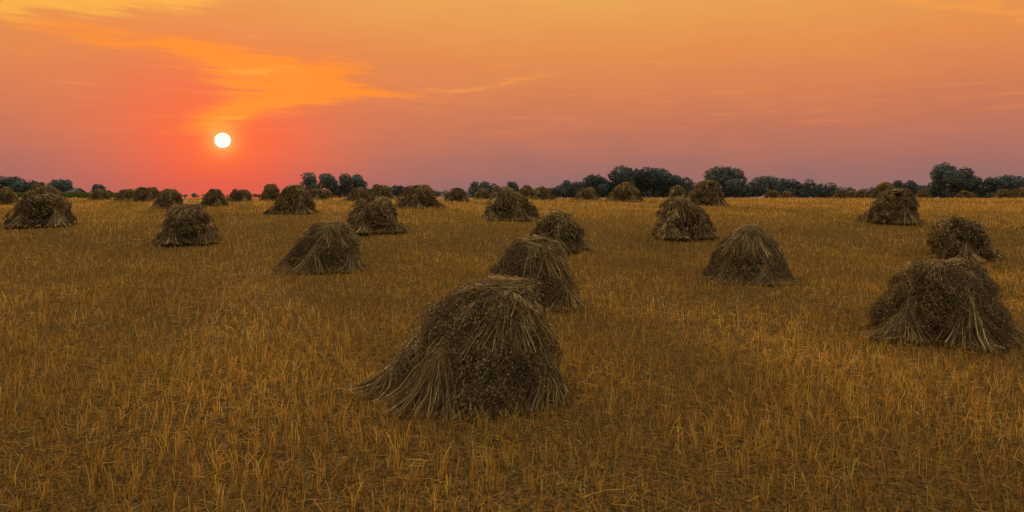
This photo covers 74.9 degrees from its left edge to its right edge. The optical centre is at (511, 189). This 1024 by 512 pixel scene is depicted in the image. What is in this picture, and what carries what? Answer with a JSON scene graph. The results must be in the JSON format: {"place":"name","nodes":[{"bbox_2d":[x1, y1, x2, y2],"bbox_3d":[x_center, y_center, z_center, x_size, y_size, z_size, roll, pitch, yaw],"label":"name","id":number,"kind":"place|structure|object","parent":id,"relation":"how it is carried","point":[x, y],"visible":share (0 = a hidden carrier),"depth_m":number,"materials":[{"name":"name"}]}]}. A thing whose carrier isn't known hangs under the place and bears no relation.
{"place":"outdoors","nodes":[
{"label":"outdoors","id":0,"kind":"place"},
{"bbox_2d":[14,192,119,198],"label":"corn field","id":1,"kind":"structure","parent":0,"point":[78,195],"depth_m":223.41,"materials":[{"name":"green plant"}]},
{"bbox_2d":[0,195,1023,511],"bbox_3d":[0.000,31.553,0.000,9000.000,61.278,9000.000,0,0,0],"label":"stubble field ground","id":2,"kind":"structure","parent":0,"point":[666,473],"depth_m":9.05,"materials":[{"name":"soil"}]},
{"bbox_2d":[0,187,18,204],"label":"haystack","id":3,"kind":"object","parent":2,"relation":"on","point":[8,195],"visible":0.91,"depth_m":47.87,"materials":[{"name":"plant"}]},
{"bbox_2d":[0,175,26,192],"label":"deciduous tree","id":4,"kind":"object","parent":2,"relation":"on","point":[15,184],"visible":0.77,"depth_m":257.98,"materials":[{"name":"green plant"}]},
{"bbox_2d":[23,180,45,192],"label":"deciduous tree","id":5,"kind":"object","parent":2,"relation":"on","point":[28,186],"visible":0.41,"depth_m":261.51,"materials":[{"name":"green plant"}]},
{"bbox_2d":[2,190,77,228],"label":"haystack","id":6,"kind":"object","parent":2,"relation":"on","point":[33,209],"visible":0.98,"depth_m":30.29,"materials":[{"name":"plant"}]},
{"bbox_2d":[21,184,61,199],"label":"haystack","id":7,"kind":"object","parent":2,"relation":"on","point":[43,189],"visible":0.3,"depth_m":42.33,"materials":[{"name":"plant"}]},
{"bbox_2d":[46,178,72,190],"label":"deciduous tree","id":8,"kind":"object","parent":2,"relation":"on","point":[61,185],"visible":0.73,"depth_m":264.58,"materials":[{"name":"green plant"}]},
{"bbox_2d":[61,188,85,192],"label":"farm barn","id":9,"kind":"structure","parent":2,"relation":"on","point":[76,190],"depth_m":266.47,"materials":[{"name":"metal"}]},
{"bbox_2d":[87,189,110,199],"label":"haystack","id":10,"kind":"object","parent":2,"relation":"on","point":[95,194],"visible":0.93,"depth_m":59.56,"materials":[{"name":"plant"}]},
{"bbox_2d":[91,184,106,191],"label":"deciduous tree","id":11,"kind":"object","parent":2,"relation":"on","point":[97,186],"visible":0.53,"depth_m":260.71,"materials":[{"name":"green plant"}]},
{"bbox_2d":[114,189,133,200],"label":"haystack","id":12,"kind":"object","parent":2,"relation":"on","point":[125,194],"visible":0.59,"depth_m":57.54,"materials":[{"name":"plant"}]},
{"bbox_2d":[128,186,153,201],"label":"haystack","id":13,"kind":"object","parent":2,"relation":"on","point":[141,193],"visible":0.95,"depth_m":54.52,"materials":[{"name":"plant"}]},
{"bbox_2d":[147,187,159,198],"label":"haystack","id":14,"kind":"object","parent":2,"relation":"on","point":[154,191],"visible":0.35,"depth_m":65.86,"materials":[{"name":"plant"}]},
{"bbox_2d":[149,188,182,209],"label":"haystack","id":15,"kind":"object","parent":2,"relation":"on","point":[170,198],"visible":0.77,"depth_m":41.39,"materials":[{"name":"plant"}]},
{"bbox_2d":[151,202,220,245],"bbox_3d":[-12.854,1.329,26.381,2.603,1.642,2.653,0,0,-24],"label":"haystack","id":16,"kind":"object","parent":2,"relation":"on","point":[186,224],"visible":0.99,"depth_m":25.85,"materials":[{"name":"plant"}]},
{"bbox_2d":[201,188,230,206],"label":"haystack","id":17,"kind":"object","parent":2,"relation":"on","point":[213,197],"visible":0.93,"depth_m":44.92,"materials":[{"name":"plant"}]},
{"bbox_2d":[226,188,251,201],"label":"haystack","id":18,"kind":"object","parent":2,"relation":"on","point":[239,195],"visible":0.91,"depth_m":53.64,"materials":[{"name":"plant"}]},
{"bbox_2d":[260,183,280,200],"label":"haystack","id":19,"kind":"object","parent":2,"relation":"on","point":[270,192],"visible":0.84,"depth_m":56.60,"materials":[{"name":"plant"}]},
{"bbox_2d":[261,184,318,214],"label":"haystack","id":20,"kind":"object","parent":2,"relation":"on","point":[299,199],"visible":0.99,"depth_m":36.53,"materials":[{"name":"plant"}]},
{"bbox_2d":[309,188,329,199],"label":"haystack","id":21,"kind":"object","parent":2,"relation":"on","point":[318,194],"visible":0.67,"depth_m":59.68,"materials":[{"name":"plant"}]},
{"bbox_2d":[271,220,369,274],"bbox_3d":[-5.970,1.749,20.924,3.161,1.620,2.619,0,0,0],"label":"haystack","id":22,"kind":"object","parent":2,"relation":"on","point":[327,247],"visible":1,"depth_m":20.30,"materials":[{"name":"plant"}]},
{"bbox_2d":[299,172,342,194],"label":"deciduous tree","id":23,"kind":"object","parent":2,"relation":"on","point":[328,181],"visible":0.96,"depth_m":258.00,"materials":[{"name":"green plant"}]},
{"bbox_2d":[323,189,333,197],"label":"haystack","id":24,"kind":"object","parent":2,"relation":"on","point":[328,193],"visible":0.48,"depth_m":99.68,"materials":[{"name":"plant"}]},
{"bbox_2d":[338,173,368,193],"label":"deciduous tree","id":25,"kind":"object","parent":2,"relation":"on","point":[355,181],"visible":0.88,"depth_m":260.54,"materials":[{"name":"green plant"}]},
{"bbox_2d":[343,187,369,200],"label":"haystack","id":26,"kind":"object","parent":2,"relation":"on","point":[357,193],"visible":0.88,"depth_m":55.60,"materials":[{"name":"plant"}]},
{"bbox_2d":[344,196,408,234],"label":"haystack","id":27,"kind":"object","parent":2,"relation":"on","point":[373,216],"visible":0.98,"depth_m":28.68,"materials":[{"name":"plant"}]},
{"bbox_2d":[368,184,390,194],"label":"deciduous tree","id":28,"kind":"object","parent":2,"relation":"on","point":[370,190],"visible":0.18,"depth_m":262.71,"materials":[{"name":"green plant"}]},
{"bbox_2d":[369,185,395,198],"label":"haystack","id":29,"kind":"object","parent":2,"relation":"on","point":[382,191],"visible":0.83,"depth_m":65.53,"materials":[{"name":"plant"}]},
{"bbox_2d":[390,185,403,196],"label":"deciduous tree","id":30,"kind":"object","parent":2,"relation":"on","point":[397,190],"visible":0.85,"depth_m":258.54,"materials":[{"name":"green plant"}]},
{"bbox_2d":[393,184,446,208],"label":"haystack","id":31,"kind":"object","parent":2,"relation":"on","point":[419,196],"visible":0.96,"depth_m":41.61,"materials":[{"name":"plant"}]},
{"bbox_2d":[444,187,469,201],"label":"haystack","id":32,"kind":"object","parent":2,"relation":"on","point":[456,194],"visible":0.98,"depth_m":54.37,"materials":[{"name":"plant"}]},
{"bbox_2d":[342,273,576,422],"bbox_3d":[-0.723,1.926,8.737,3.068,1.629,2.512,0,0,0],"label":"haystack","id":33,"kind":"object","parent":2,"relation":"on","point":[485,347],"visible":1,"depth_m":8.16,"materials":[{"name":"plant"}]},
{"bbox_2d":[474,188,490,199],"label":"haystack","id":34,"kind":"object","parent":2,"relation":"on","point":[483,193],"visible":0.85,"depth_m":60.69,"materials":[{"name":"plant"}]},
{"bbox_2d":[468,181,497,193],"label":"deciduous tree","id":35,"kind":"object","parent":2,"relation":"on","point":[482,185],"visible":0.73,"depth_m":259.30,"materials":[{"name":"green plant"}]},
{"bbox_2d":[491,186,504,193],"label":"haystack","id":36,"kind":"object","parent":2,"relation":"on","point":[496,188],"visible":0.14,"depth_m":65.89,"materials":[{"name":"plant"}]},
{"bbox_2d":[18,175,992,198],"bbox_3d":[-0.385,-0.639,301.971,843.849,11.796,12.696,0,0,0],"label":"distant tree line","id":37,"kind":"object","parent":2,"relation":"on","point":[805,190],"visible":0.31,"depth_m":299.85,"materials":[{"name":"green plant"}]},
{"bbox_2d":[481,186,540,220],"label":"haystack","id":38,"kind":"object","parent":2,"relation":"on","point":[507,203],"visible":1,"depth_m":33.09,"materials":[{"name":"plant"}]},
{"bbox_2d":[505,181,518,191],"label":"deciduous tree","id":39,"kind":"object","parent":2,"relation":"on","point":[514,186],"visible":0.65,"depth_m":263.00,"materials":[{"name":"green plant"}]},
{"bbox_2d":[518,184,533,198],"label":"haystack","id":40,"kind":"object","parent":2,"relation":"on","point":[526,190],"visible":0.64,"depth_m":67.43,"materials":[{"name":"plant"}]},
{"bbox_2d":[488,234,591,312],"bbox_3d":[0.357,1.848,15.091,2.753,1.655,2.282,0,0,0],"label":"haystack","id":41,"kind":"object","parent":2,"relation":"on","point":[544,261],"visible":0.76,"depth_m":14.54,"materials":[{"name":"plant"}]},
{"bbox_2d":[532,186,556,200],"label":"haystack","id":42,"kind":"object","parent":2,"relation":"on","point":[541,193],"visible":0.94,"depth_m":57.46,"materials":[{"name":"plant"}]},
{"bbox_2d":[526,210,595,253],"bbox_3d":[1.630,1.521,24.530,2.636,1.523,2.580,0,0,-35],"label":"haystack","id":43,"kind":"object","parent":2,"relation":"on","point":[565,229],"visible":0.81,"depth_m":24.05,"materials":[{"name":"plant"}]},
{"bbox_2d":[560,180,587,198],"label":"deciduous tree","id":44,"kind":"object","parent":2,"relation":"on","point":[574,187],"visible":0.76,"depth_m":259.55,"materials":[{"name":"green plant"}]},
{"bbox_2d":[573,187,598,199],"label":"haystack","id":45,"kind":"object","parent":2,"relation":"on","point":[587,193],"visible":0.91,"depth_m":58.33,"materials":[{"name":"plant"}]},
{"bbox_2d":[582,174,611,195],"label":"deciduous tree","id":46,"kind":"object","parent":2,"relation":"on","point":[596,181],"visible":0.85,"depth_m":261.33,"materials":[{"name":"green plant"}]},
{"bbox_2d":[604,182,644,201],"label":"haystack","id":47,"kind":"object","parent":2,"relation":"on","point":[623,191],"visible":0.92,"depth_m":54.34,"materials":[{"name":"plant"}]},
{"bbox_2d":[607,164,650,192],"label":"deciduous tree","id":48,"kind":"object","parent":2,"relation":"on","point":[626,174],"visible":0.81,"depth_m":257.02,"materials":[{"name":"green plant"}]},
{"bbox_2d":[638,166,675,197],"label":"deciduous tree","id":49,"kind":"object","parent":2,"relation":"on","point":[658,177],"visible":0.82,"depth_m":258.89,"materials":[{"name":"green plant"}]},
{"bbox_2d":[668,185,688,198],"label":"haystack","id":50,"kind":"object","parent":2,"relation":"on","point":[676,191],"visible":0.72,"depth_m":61.48,"materials":[{"name":"plant"}]},
{"bbox_2d":[667,173,692,191],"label":"deciduous tree","id":51,"kind":"object","parent":2,"relation":"on","point":[680,181],"visible":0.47,"depth_m":263.38,"materials":[{"name":"green plant"}]},
{"bbox_2d":[651,195,720,240],"bbox_3d":[7.101,1.129,27.635,2.867,1.822,2.805,0,0,-5],"label":"haystack","id":52,"kind":"object","parent":2,"relation":"on","point":[685,219],"visible":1,"depth_m":26.94,"materials":[{"name":"plant"}]},
{"bbox_2d":[686,180,729,206],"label":"haystack","id":53,"kind":"object","parent":2,"relation":"on","point":[704,193],"visible":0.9,"depth_m":44.75,"materials":[{"name":"plant"}]},
{"bbox_2d":[703,166,747,195],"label":"deciduous tree","id":54,"kind":"object","parent":2,"relation":"on","point":[722,176],"visible":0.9,"depth_m":261.94,"materials":[{"name":"green plant"}]},
{"bbox_2d":[696,222,802,286],"bbox_3d":[6.651,1.748,18.634,2.964,1.725,2.610,0,0,0],"label":"haystack","id":55,"kind":"object","parent":2,"relation":"on","point":[747,254],"visible":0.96,"depth_m":18.11,"materials":[{"name":"plant"}]},
{"bbox_2d":[763,190,782,198],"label":"haystack","id":56,"kind":"object","parent":2,"relation":"on","point":[772,194],"visible":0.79,"depth_m":109.46,"materials":[{"name":"plant"}]},
{"bbox_2d":[781,191,793,198],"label":"haystack","id":57,"kind":"object","parent":2,"relation":"on","point":[785,194],"visible":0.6,"depth_m":111.50,"materials":[{"name":"plant"}]},
{"bbox_2d":[830,190,849,198],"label":"haystack","id":58,"kind":"object","parent":2,"relation":"on","point":[838,194],"visible":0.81,"depth_m":107.44,"materials":[{"name":"plant"}]},
{"bbox_2d":[847,191,855,197],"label":"haystack","id":59,"kind":"object","parent":2,"relation":"on","point":[851,194],"visible":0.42,"depth_m":117.57,"materials":[{"name":"plant"}]},
{"bbox_2d":[853,189,869,197],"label":"haystack","id":60,"kind":"object","parent":2,"relation":"on","point":[862,193],"visible":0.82,"depth_m":106.53,"materials":[{"name":"plant"}]},
{"bbox_2d":[868,182,896,198],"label":"haystack","id":61,"kind":"object","parent":2,"relation":"on","point":[879,189],"visible":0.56,"depth_m":60.80,"materials":[{"name":"plant"}]},
{"bbox_2d":[856,188,924,224],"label":"haystack","id":62,"kind":"object","parent":2,"relation":"on","point":[899,206],"visible":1,"depth_m":31.64,"materials":[{"name":"plant"}]},
{"bbox_2d":[893,180,923,192],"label":"deciduous tree","id":63,"kind":"object","parent":2,"relation":"on","point":[915,188],"visible":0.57,"depth_m":262.44,"materials":[{"name":"green plant"}]},
{"bbox_2d":[915,189,932,198],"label":"haystack","id":64,"kind":"object","parent":2,"relation":"on","point":[921,193],"visible":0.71,"depth_m":100.47,"materials":[{"name":"plant"}]},
{"bbox_2d":[861,256,1023,353],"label":"haystack","id":65,"kind":"object","parent":2,"relation":"on","point":[933,298],"visible":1,"depth_m":11.45,"materials":[{"name":"plant"}]},
{"bbox_2d":[927,162,978,197],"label":"deciduous tree","id":66,"kind":"object","parent":2,"relation":"on","point":[955,179],"visible":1,"depth_m":259.15,"materials":[{"name":"green plant"}]},
{"bbox_2d":[920,214,1005,263],"bbox_3d":[15.373,1.628,22.950,2.487,1.598,2.767,0,0,44],"label":"haystack","id":67,"kind":"object","parent":2,"relation":"on","point":[956,237],"visible":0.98,"depth_m":22.43,"materials":[{"name":"plant"}]},
{"bbox_2d":[953,190,976,198],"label":"haystack","id":68,"kind":"object","parent":2,"relation":"on","point":[967,194],"visible":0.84,"depth_m":100.43,"materials":[{"name":"plant"}]},
{"bbox_2d":[955,176,986,194],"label":"deciduous tree","id":69,"kind":"object","parent":2,"relation":"on","point":[977,188],"visible":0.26,"depth_m":262.20,"materials":[{"name":"green plant"}]},
{"bbox_2d":[982,176,1007,193],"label":"deciduous tree","id":70,"kind":"object","parent":2,"relation":"on","point":[993,184],"visible":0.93,"depth_m":258.78,"materials":[{"name":"green plant"}]},
{"bbox_2d":[991,189,1017,198],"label":"haystack","id":71,"kind":"object","parent":2,"relation":"on","point":[1005,193],"visible":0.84,"depth_m":99.39,"materials":[{"name":"plant"}]},
{"bbox_2d":[995,174,1023,191],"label":"deciduous tree","id":72,"kind":"object","parent":2,"relation":"on","point":[1015,182],"visible":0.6,"depth_m":260.22,"materials":[{"name":"green plant"}]},
{"bbox_2d":[1012,187,1023,197],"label":"haystack","id":73,"kind":"object","parent":2,"relation":"on","point":[1018,192],"visible":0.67,"depth_m":102.45,"materials":[{"name":"plant"}]},
{"bbox_2d":[0,0,1023,198],"label":"sky","id":74,"kind":"structure","parent":0,"point":[189,97],"materials":[{"name":"orange"}]}
]}

